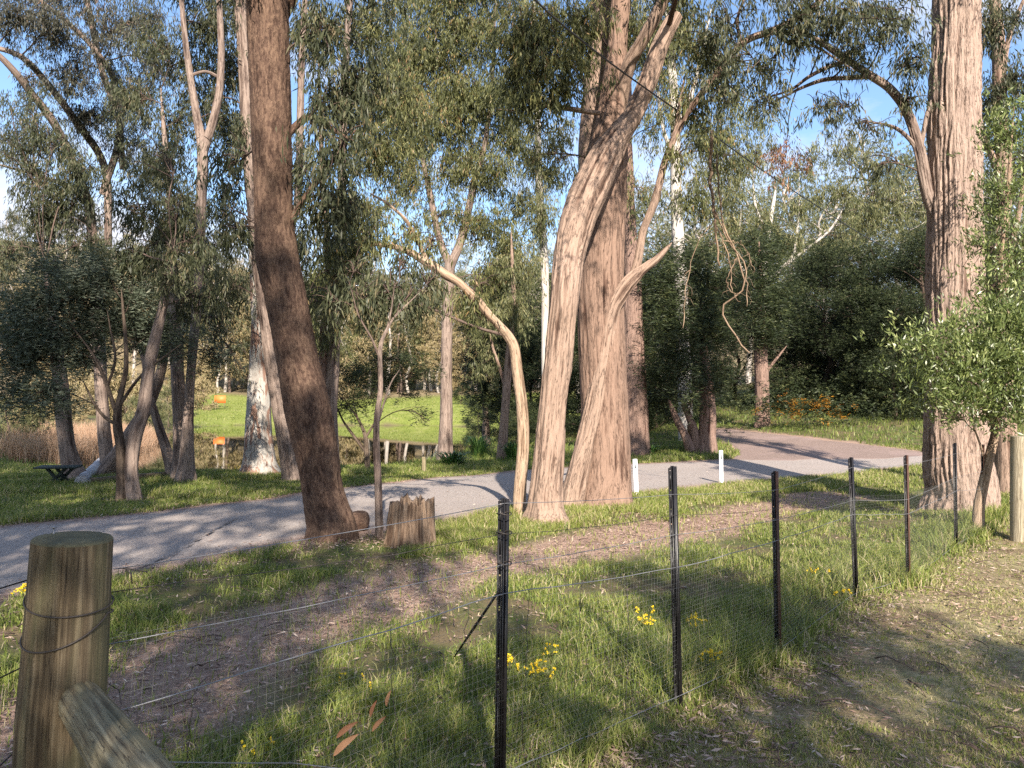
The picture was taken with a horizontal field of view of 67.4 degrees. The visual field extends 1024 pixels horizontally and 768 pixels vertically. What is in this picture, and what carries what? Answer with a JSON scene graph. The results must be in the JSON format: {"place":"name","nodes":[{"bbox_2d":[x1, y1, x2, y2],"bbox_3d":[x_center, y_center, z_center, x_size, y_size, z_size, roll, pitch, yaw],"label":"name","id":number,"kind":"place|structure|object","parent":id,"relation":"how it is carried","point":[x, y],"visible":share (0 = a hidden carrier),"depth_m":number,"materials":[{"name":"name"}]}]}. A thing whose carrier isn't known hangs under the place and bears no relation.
{"place":"outdoors","nodes":[
{"label":"outdoors","id":0,"kind":"place"},
{"bbox_2d":[82,425,495,470],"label":"pond water","id":1,"kind":"structure","parent":0,"point":[215,447],"depth_m":37.17,"materials":[{"name":"green liquid"}]},
{"bbox_2d":[0,456,921,597],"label":"road","id":2,"kind":"structure","parent":0,"point":[143,533],"depth_m":11.16,"materials":[{"name":"asphalt"}]},
{"bbox_2d":[0,240,1023,767],"bbox_3d":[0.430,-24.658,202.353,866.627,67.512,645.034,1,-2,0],"label":"ground","id":3,"kind":"structure","parent":0,"point":[448,632],"depth_m":5.75,"materials":[{"name":"soil"}]},
{"bbox_2d":[0,387,55,449],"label":"waterside bush","id":4,"kind":"object","parent":3,"relation":"on","point":[33,429],"visible":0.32,"depth_m":25.26,"materials":[{"name":"green plant"}]},
{"bbox_2d":[33,465,82,482],"bbox_3d":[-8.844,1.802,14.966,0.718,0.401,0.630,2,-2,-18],"label":"picnic table","id":5,"kind":"object","parent":3,"relation":"on","point":[61,475],"visible":0.84,"depth_m":14.83,"materials":[{"name":"green wood"}]},
{"bbox_2d":[0,80,134,478],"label":"grey tree","id":6,"kind":"object","parent":3,"relation":"on","point":[46,218],"visible":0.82,"depth_m":16.90,"materials":[{"name":"green plant"}]},
{"bbox_2d":[47,368,90,421],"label":"hillside bush","id":7,"kind":"object","parent":3,"relation":"on","point":[81,417],"visible":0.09,"depth_m":49.51,"materials":[{"name":"grey plant"}]},
{"bbox_2d":[68,368,95,409],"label":"hillside bush","id":8,"kind":"object","parent":3,"relation":"on","point":[88,380],"visible":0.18,"depth_m":66.76,"materials":[{"name":"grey plant"}]},
{"bbox_2d":[0,418,172,464],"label":"reeds","id":9,"kind":"object","parent":3,"relation":"on","point":[31,446],"visible":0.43,"depth_m":24.30,"materials":[{"name":"plant"}]},
{"bbox_2d":[0,526,174,767],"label":"wooden corner post","id":10,"kind":"object","parent":3,"relation":"on","point":[69,713],"visible":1,"depth_m":1.79,"materials":[{"name":"brown wood"}]},
{"bbox_2d":[74,458,100,483],"bbox_3d":[-10.669,2.157,19.616,0.249,0.577,10.833,2,-2,-26],"label":"pale log","id":11,"kind":"object","parent":3,"relation":"on","point":[92,468],"visible":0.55,"depth_m":16.16,"materials":[{"name":"grey wood"}]},
{"bbox_2d":[0,0,189,462],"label":"pale limbed tree","id":12,"kind":"object","parent":3,"relation":"on","point":[50,26],"visible":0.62,"depth_m":19.17,"materials":[{"name":"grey plant"}]},
{"bbox_2d":[73,366,129,414],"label":"hillside bush","id":13,"kind":"object","parent":3,"relation":"on","point":[92,393],"visible":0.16,"depth_m":59.80,"materials":[{"name":"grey plant"}]},
{"bbox_2d":[0,233,251,500],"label":"wattle tree","id":14,"kind":"object","parent":3,"relation":"on","point":[34,338],"visible":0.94,"depth_m":12.87,"materials":[{"name":"green plant"}]},
{"bbox_2d":[87,472,166,482],"bbox_3d":[-7.850,1.932,15.795,0.152,0.155,1.980,0,-2,22],"label":"brown log","id":15,"kind":"object","parent":3,"relation":"on","point":[140,475],"visible":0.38,"depth_m":15.38,"materials":[{"name":"brown wood"}]},
{"bbox_2d":[92,357,165,423],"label":"hillside bush","id":16,"kind":"object","parent":3,"relation":"on","point":[134,391],"visible":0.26,"depth_m":47.48,"materials":[{"name":"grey plant"}]},
{"bbox_2d":[120,303,172,475],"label":"angled tree","id":17,"kind":"object","parent":3,"relation":"on","point":[165,447],"visible":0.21,"depth_m":16.64,"materials":[{"name":"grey plant"}]},
{"bbox_2d":[122,389,172,430],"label":"waterside bush","id":18,"kind":"object","parent":3,"relation":"on","point":[133,402],"visible":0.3,"depth_m":43.26,"materials":[{"name":"green plant"}]},
{"bbox_2d":[96,285,206,475],"bbox_3d":[-8.083,-0.012,17.243,2.304,4.746,1.214,2,-2,-20],"label":"tree","id":19,"kind":"object","parent":3,"relation":"on","point":[107,464],"visible":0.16,"depth_m":17.11,"materials":[{"name":"grey plant"}]},
{"bbox_2d":[74,105,232,500],"bbox_3d":[-6.064,-1.314,13.276,3.160,7.063,2.049,0,-2,24],"label":"roadside tree","id":20,"kind":"object","parent":3,"relation":"on","point":[176,217],"visible":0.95,"depth_m":13.21,"materials":[{"name":"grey plant"}]},
{"bbox_2d":[148,375,199,428],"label":"waterside bush","id":21,"kind":"object","parent":3,"relation":"on","point":[166,394],"visible":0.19,"depth_m":54.10,"materials":[{"name":"green plant"}]},
{"bbox_2d":[94,0,254,483],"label":"double tree","id":22,"kind":"object","parent":3,"relation":"on","point":[183,467],"visible":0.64,"depth_m":16.11,"materials":[{"name":"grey plant"}]},
{"bbox_2d":[184,343,218,388],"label":"hillside bush","id":23,"kind":"object","parent":3,"relation":"on","point":[206,373],"visible":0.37,"depth_m":114.09,"materials":[{"name":"grey plant"}]},
{"bbox_2d":[194,372,223,410],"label":"hillside bush","id":24,"kind":"object","parent":3,"relation":"on","point":[202,394],"visible":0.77,"depth_m":80.33,"materials":[{"name":"grey plant"}]},
{"bbox_2d":[196,320,230,392],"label":"distant tree","id":25,"kind":"object","parent":3,"relation":"on","point":[210,355],"visible":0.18,"depth_m":114.39,"materials":[{"name":"green plant"}]},
{"bbox_2d":[200,268,250,391],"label":"distant tree","id":26,"kind":"object","parent":3,"relation":"on","point":[226,379],"visible":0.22,"depth_m":117.37,"materials":[{"name":"green plant"}]},
{"bbox_2d":[210,300,250,392],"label":"distant tree","id":27,"kind":"object","parent":3,"relation":"on","point":[240,334],"visible":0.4,"depth_m":116.71,"materials":[{"name":"green plant"}]},
{"bbox_2d":[175,0,296,474],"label":"white gum tree","id":28,"kind":"object","parent":3,"relation":"on","point":[259,456],"visible":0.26,"depth_m":18.17,"materials":[{"name":"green plant"}]},
{"bbox_2d":[153,0,356,480],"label":"slanting tree","id":29,"kind":"object","parent":3,"relation":"on","point":[288,467],"visible":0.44,"depth_m":16.75,"materials":[{"name":"grey plant"}]},
{"bbox_2d":[186,0,433,542],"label":"leaning tree","id":30,"kind":"object","parent":3,"relation":"on","point":[309,416],"visible":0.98,"depth_m":9.24,"materials":[{"name":"brown plant"}]},
{"bbox_2d":[333,734,357,755],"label":"dry leaf","id":31,"kind":"object","parent":3,"relation":"on","point":[342,745],"visible":1,"depth_m":2.47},
{"bbox_2d":[338,351,369,398],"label":"hillside bush","id":32,"kind":"object","parent":3,"relation":"on","point":[347,361],"visible":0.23,"depth_m":114.95,"materials":[{"name":"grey plant"}]},
{"bbox_2d":[339,308,371,394],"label":"distant tree","id":33,"kind":"object","parent":3,"relation":"on","point":[366,341],"visible":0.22,"depth_m":116.47,"materials":[{"name":"green plant"}]},
{"bbox_2d":[340,313,377,374],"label":"distant tree","id":34,"kind":"object","parent":3,"relation":"on","point":[348,343],"visible":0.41,"depth_m":115.77,"materials":[{"name":"green plant"}]},
{"bbox_2d":[353,510,369,531],"bbox_3d":[-2.073,1.874,10.010,0.468,0.450,0.316,0,-2,25],"label":"tree stump","id":35,"kind":"object","parent":3,"relation":"on","point":[362,518],"visible":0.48,"depth_m":9.90,"materials":[{"name":"wood"}]},
{"bbox_2d":[194,391,536,428],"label":"field grass","id":36,"kind":"structure","parent":3,"relation":"on","point":[243,415],"depth_m":83.29,"materials":[{"name":"plant"}]},
{"bbox_2d":[343,290,397,394],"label":"distant tree","id":37,"kind":"object","parent":3,"relation":"on","point":[368,342],"visible":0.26,"depth_m":116.34,"materials":[{"name":"green plant"}]},
{"bbox_2d":[305,0,448,458],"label":"twin trunk tree","id":38,"kind":"object","parent":3,"relation":"on","point":[329,351],"visible":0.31,"depth_m":18.37,"materials":[{"name":"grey plant"}]},
{"bbox_2d":[310,245,448,538],"bbox_3d":[-1.694,0.173,9.766,1.743,3.956,1.332,1,-2,0],"label":"sapling tree","id":39,"kind":"object","parent":3,"relation":"on","point":[379,307],"visible":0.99,"depth_m":9.61,"materials":[{"name":"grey plant"}]},
{"bbox_2d":[360,269,422,394],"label":"distant tree","id":40,"kind":"object","parent":3,"relation":"on","point":[390,329],"visible":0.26,"depth_m":117.72,"materials":[{"name":"green plant"}]},
{"bbox_2d":[337,340,447,468],"bbox_3d":[-3.234,0.680,21.088,3.634,3.907,2.900,0,-2,19],"label":"shrub","id":41,"kind":"object","parent":3,"relation":"on","point":[370,383],"visible":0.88,"depth_m":20.87,"materials":[{"name":"green plant"}]},
{"bbox_2d":[372,309,427,392],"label":"distant tree","id":42,"kind":"object","parent":3,"relation":"on","point":[397,343],"visible":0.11,"depth_m":119.94,"materials":[{"name":"green plant"}]},
{"bbox_2d":[375,304,426,392],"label":"distant tree","id":43,"kind":"object","parent":3,"relation":"on","point":[392,327],"visible":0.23,"depth_m":121.17,"materials":[{"name":"green plant"}]},
{"bbox_2d":[383,493,436,548],"bbox_3d":[-1.196,1.627,9.032,0.648,0.644,0.642,0,-2,39],"label":"tree stump","id":44,"kind":"object","parent":3,"relation":"on","point":[405,508],"visible":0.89,"depth_m":8.84,"materials":[{"name":"wood"}]},
{"bbox_2d":[389,302,437,392],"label":"distant tree","id":45,"kind":"object","parent":3,"relation":"on","point":[418,340],"visible":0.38,"depth_m":119.82,"materials":[{"name":"green plant"}]},
{"bbox_2d":[299,193,528,513],"bbox_3d":[-1.556,-0.351,11.462,3.632,5.054,1.331,1,-2,-15],"label":"arching tree","id":46,"kind":"object","parent":3,"relation":"on","point":[473,300],"visible":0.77,"depth_m":11.48,"materials":[{"name":"beige plant"}]},
{"bbox_2d":[412,289,460,392],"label":"distant tree","id":47,"kind":"object","parent":3,"relation":"on","point":[428,346],"visible":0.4,"depth_m":118.73,"materials":[{"name":"green plant"}]},
{"bbox_2d":[318,0,559,459],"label":"lone tree","id":48,"kind":"object","parent":3,"relation":"on","point":[468,106],"visible":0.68,"depth_m":27.08,"materials":[{"name":"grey plant"}]},
{"bbox_2d":[422,329,457,383],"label":"distant tree","id":49,"kind":"object","parent":3,"relation":"on","point":[437,335],"visible":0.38,"depth_m":115.83,"materials":[{"name":"green plant"}]},
{"bbox_2d":[422,282,471,366],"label":"distant tree","id":50,"kind":"object","parent":3,"relation":"on","point":[431,323],"visible":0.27,"depth_m":118.42,"materials":[{"name":"green plant"}]},
{"bbox_2d":[434,358,470,391],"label":"hillside bush","id":51,"kind":"object","parent":3,"relation":"on","point":[455,375],"visible":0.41,"depth_m":119.70,"materials":[{"name":"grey plant"}]},
{"bbox_2d":[429,451,476,465],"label":"strap leaf clump","id":52,"kind":"object","parent":3,"relation":"on","point":[454,457],"visible":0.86,"depth_m":22.52,"materials":[{"name":"plant"}]},
{"bbox_2d":[462,435,495,457],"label":"strap leaf clump","id":53,"kind":"object","parent":3,"relation":"on","point":[481,446],"visible":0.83,"depth_m":27.63,"materials":[{"name":"plant"}]},
{"bbox_2d":[459,392,498,430],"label":"waterside bush","id":54,"kind":"object","parent":3,"relation":"on","point":[466,419],"visible":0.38,"depth_m":63.34,"materials":[{"name":"green plant"}]},
{"bbox_2d":[478,397,511,439],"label":"waterside bush","id":55,"kind":"object","parent":3,"relation":"on","point":[494,432],"visible":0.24,"depth_m":44.34,"materials":[{"name":"green plant"}]},
{"bbox_2d":[459,232,547,458],"bbox_3d":[-0.159,-1.161,25.730,3.238,7.861,2.273,0,-2,26],"label":"thin tree","id":56,"kind":"object","parent":3,"relation":"on","point":[509,309],"visible":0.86,"depth_m":25.58,"materials":[{"name":"green plant"}]},
{"bbox_2d":[0,441,1023,767],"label":"grass","id":57,"kind":"structure","parent":3,"relation":"on","point":[168,493],"depth_m":5.61,"materials":[{"name":"plant"}]},
{"bbox_2d":[0,393,1023,472],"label":"tall grass","id":58,"kind":"structure","parent":3,"relation":"on","point":[654,435],"depth_m":27.09,"materials":[{"name":"plant"}]},
{"bbox_2d":[0,485,1023,767],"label":"twigs","id":59,"kind":"object","parent":3,"relation":"on","point":[586,661],"visible":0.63,"depth_m":5.10,"materials":[{"name":"wood"}]},
{"bbox_2d":[0,471,1023,767],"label":"leaf litter","id":60,"kind":"object","parent":3,"relation":"on","point":[612,755],"visible":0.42,"depth_m":5.09,"materials":[{"name":"plant"}]},
{"bbox_2d":[500,442,529,459],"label":"strap leaf clump","id":61,"kind":"object","parent":3,"relation":"on","point":[510,450],"visible":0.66,"depth_m":24.72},
{"bbox_2d":[452,265,578,443],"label":"olive tree","id":62,"kind":"object","parent":3,"relation":"on","point":[486,397],"visible":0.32,"depth_m":40.26,"materials":[{"name":"green plant"}]},
{"bbox_2d":[499,399,538,444],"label":"waterside bush","id":63,"kind":"object","parent":3,"relation":"on","point":[513,423],"visible":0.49,"depth_m":34.95,"materials":[{"name":"green plant"}]},
{"bbox_2d":[491,2,579,372],"bbox_3d":[0.984,-6.157,28.859,4.071,18.062,3.583,1,-2,0],"label":"pale pole tree","id":64,"kind":"object","parent":3,"relation":"on","point":[540,207],"visible":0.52,"depth_m":29.11,"materials":[{"name":"green plant"}]},
{"bbox_2d":[493,315,577,433],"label":"bush","id":65,"kind":"object","parent":3,"relation":"on","point":[531,380],"visible":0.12,"depth_m":41.58,"materials":[{"name":"green plant"}]},
{"bbox_2d":[524,659,555,686],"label":"yellow flower","id":66,"kind":"object","parent":3,"relation":"on","point":[537,672],"visible":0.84,"depth_m":4.51,"materials":[{"name":"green plant"}]},
{"bbox_2d":[509,300,580,435],"bbox_3d":[2.647,-0.417,38.316,4.813,7.977,5.270,2,-2,-29],"label":"bush","id":67,"kind":"object","parent":3,"relation":"on","point":[537,344],"visible":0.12,"depth_m":38.38,"materials":[{"name":"green plant"}]},
{"bbox_2d":[108,443,984,767],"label":"wire fence","id":68,"kind":"object","parent":3,"relation":"on","point":[502,593],"visible":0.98,"depth_m":3.61,"materials":[{"name":"metal"}]},
{"bbox_2d":[565,317,580,436],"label":"bush","id":69,"kind":"object","parent":3,"relation":"on","point":[575,404],"visible":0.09,"depth_m":35.68,"materials":[{"name":"green plant"}]},
{"bbox_2d":[577,307,676,429],"bbox_3d":[5.059,-0.507,33.773,4.459,6.793,4.608,1,-2,-9],"label":"bush","id":70,"kind":"object","parent":3,"relation":"on","point":[652,425],"visible":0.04,"depth_m":33.11,"materials":[{"name":"green plant"}]},
{"bbox_2d":[533,0,766,455],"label":"tree","id":71,"kind":"object","parent":3,"relation":"on","point":[677,368],"depth_m":23.40,"materials":[{"name":"plant"}]},
{"bbox_2d":[471,0,854,524],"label":"forked tree","id":72,"kind":"object","parent":3,"relation":"on","point":[592,287],"visible":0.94,"depth_m":12.18,"materials":[{"name":"brown plant"}]},
{"bbox_2d":[635,177,716,315],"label":"tall eucalypt","id":73,"kind":"object","parent":3,"relation":"on","point":[639,220],"visible":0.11,"depth_m":59.18,"materials":[{"name":"green plant"}]},
{"bbox_2d":[641,256,735,431],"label":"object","id":74,"kind":"object","parent":3,"relation":"on","point":[644,299],"visible":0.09,"depth_m":32.97,"materials":[{"name":"green plant"}]},
{"bbox_2d":[642,247,747,416],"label":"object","id":75,"kind":"object","parent":3,"relation":"on","point":[742,365],"visible":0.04,"depth_m":37.53,"materials":[{"name":"green plant"}]},
{"bbox_2d":[631,0,773,440],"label":"white trunk tree","id":76,"kind":"object","parent":3,"relation":"on","point":[678,207],"visible":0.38,"depth_m":27.66,"materials":[{"name":"green plant"}]},
{"bbox_2d":[646,174,791,354],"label":"tall eucalypt","id":77,"kind":"object","parent":3,"relation":"on","point":[693,228],"visible":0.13,"depth_m":58.32,"materials":[{"name":"green plant"}]},
{"bbox_2d":[693,263,786,407],"bbox_3d":[11.716,-1.978,40.341,5.646,8.546,5.157,0,-2,28],"label":"bush","id":78,"kind":"object","parent":3,"relation":"on","point":[736,388],"visible":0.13,"depth_m":39.41,"materials":[{"name":"green plant"}]},
{"bbox_2d":[687,170,817,383],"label":"tall eucalypt","id":79,"kind":"object","parent":3,"relation":"on","point":[747,373],"visible":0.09,"depth_m":61.99,"materials":[{"name":"green plant"}]},
{"bbox_2d":[713,212,814,427],"bbox_3d":[9.448,-2.414,28.812,4.325,8.569,4.640,1,-2,0],"label":"trackside tree","id":80,"kind":"object","parent":3,"relation":"on","point":[766,295],"visible":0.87,"depth_m":28.54,"materials":[{"name":"green plant"}]},
{"bbox_2d":[748,292,824,402],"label":"bush","id":81,"kind":"object","parent":3,"relation":"on","point":[794,307],"visible":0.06,"depth_m":39.61,"materials":[{"name":"green plant"}]},
{"bbox_2d":[733,156,853,354],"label":"tall eucalypt","id":82,"kind":"object","parent":3,"relation":"on","point":[805,190],"visible":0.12,"depth_m":65.17,"materials":[{"name":"green plant"}]},
{"bbox_2d":[699,365,902,435],"bbox_3d":[10.570,0.603,27.927,9.221,2.606,4.151,1,-2,0],"label":"orange bush","id":83,"kind":"object","parent":3,"relation":"on","point":[802,400],"visible":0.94,"depth_m":27.64,"materials":[{"name":"green plant"}]},
{"bbox_2d":[682,101,926,284],"bbox_3d":[14.266,-6.028,36.761,13.265,15.467,4.164,1,-2,-7],"label":"bare limbed tree","id":84,"kind":"object","parent":3,"relation":"on","point":[873,213],"visible":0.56,"depth_m":36.64,"materials":[{"name":"green plant"}]},
{"bbox_2d":[769,250,849,392],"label":"bush","id":85,"kind":"object","parent":3,"relation":"on","point":[798,262],"visible":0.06,"depth_m":43.66,"materials":[{"name":"green plant"}]},
{"bbox_2d":[768,300,851,409],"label":"bush","id":86,"kind":"object","parent":3,"relation":"on","point":[806,356],"visible":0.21,"depth_m":35.53,"materials":[{"name":"green plant"}]},
{"bbox_2d":[749,232,884,415],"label":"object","id":87,"kind":"object","parent":3,"relation":"on","point":[821,266],"visible":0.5,"depth_m":33.87,"materials":[{"name":"green plant"}]},
{"bbox_2d":[678,0,1000,513],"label":"stringybark tree","id":88,"kind":"object","parent":3,"relation":"on","point":[953,112],"visible":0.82,"depth_m":12.31,"materials":[{"name":"brown plant"}]},
{"bbox_2d":[754,87,813,198],"bbox_3d":[4.640,-4.060,12.978,0.964,1.869,0.954,1,-2,0],"label":"dead leaf bunch","id":89,"kind":"object","parent":88,"relation":"hanging from","point":[782,158],"visible":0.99,"depth_m":12.96,"materials":[{"name":"grey plant"}]},
{"bbox_2d":[771,179,908,369],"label":"tall eucalypt","id":90,"kind":"object","parent":3,"relation":"on","point":[834,227],"visible":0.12,"depth_m":59.59,"materials":[{"name":"green plant"}]},
{"bbox_2d":[796,305,897,404],"bbox_3d":[16.048,-1.325,36.146,4.081,6.016,3.949,2,-2,-37],"label":"bush","id":91,"kind":"object","parent":3,"relation":"on","point":[840,336],"visible":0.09,"depth_m":35.88,"materials":[{"name":"green plant"}]},
{"bbox_2d":[794,231,921,416],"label":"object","id":92,"kind":"object","parent":3,"relation":"on","point":[869,255],"visible":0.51,"depth_m":31.89,"materials":[{"name":"green plant"}]},
{"bbox_2d":[792,122,925,290],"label":"tall eucalypt","id":93,"kind":"object","parent":3,"relation":"on","point":[851,164],"visible":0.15,"depth_m":66.06,"materials":[{"name":"green plant"}]},
{"bbox_2d":[831,277,925,420],"bbox_3d":[15.156,-1.136,30.364,4.204,6.405,4.344,1,-2,-4],"label":"bush","id":94,"kind":"object","parent":3,"relation":"on","point":[901,294],"visible":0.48,"depth_m":29.90,"materials":[{"name":"green plant"}]},
{"bbox_2d":[841,147,925,286],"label":"tall eucalypt","id":95,"kind":"object","parent":3,"relation":"on","point":[914,188],"visible":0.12,"depth_m":61.70,"materials":[{"name":"green plant"}]},
{"bbox_2d":[849,235,924,382],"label":"bush","id":96,"kind":"object","parent":3,"relation":"on","point":[895,282],"visible":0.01,"depth_m":40.03,"materials":[{"name":"green plant"}]},
{"bbox_2d":[839,218,989,421],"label":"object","id":97,"kind":"object","parent":3,"relation":"on","point":[918,244],"visible":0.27,"depth_m":29.86,"materials":[{"name":"green plant"}]},
{"bbox_2d":[851,119,1016,296],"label":"tall eucalypt","id":98,"kind":"object","parent":3,"relation":"on","point":[913,159],"visible":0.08,"depth_m":59.84,"materials":[{"name":"green plant"}]},
{"bbox_2d":[852,82,1023,528],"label":"leafy shrub","id":99,"kind":"object","parent":3,"relation":"on","point":[1001,363],"visible":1,"depth_m":10.30,"materials":[{"name":"green plant"}]},
{"bbox_2d":[981,0,1023,494],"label":"tall tree","id":100,"kind":"object","parent":3,"relation":"on","point":[996,19],"visible":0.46,"depth_m":14.66,"materials":[{"name":"green plant"}]},
{"bbox_2d":[1010,436,1023,541],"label":"pale timber post","id":101,"kind":"object","parent":3,"relation":"on","point":[1016,488],"visible":0.89,"depth_m":9.93,"materials":[{"name":"brown wood"}]},
{"bbox_2d":[0,0,1023,308],"label":"sky","id":102,"kind":"structure","parent":0,"point":[878,104],"materials":[{"name":"blue"}]},
{"bbox_2d":[534,0,900,255],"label":"overhead cable","id":103,"kind":"object","parent":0,"point":[574,34],"visible":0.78,"depth_m":11.64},
{"bbox_2d":[676,130,755,352],"bbox_3d":[3.747,-2.599,13.997,1.437,4.051,0.661,1,-2,0],"label":"dead branch","id":104,"kind":"object","parent":103,"relation":"hanging from","point":[714,212],"visible":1,"depth_m":13.99,"materials":[{"name":"wood"}]},
{"bbox_2d":[716,429,921,460],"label":"dirt track","id":105,"kind":"structure","parent":0,"point":[756,446],"depth_m":23.14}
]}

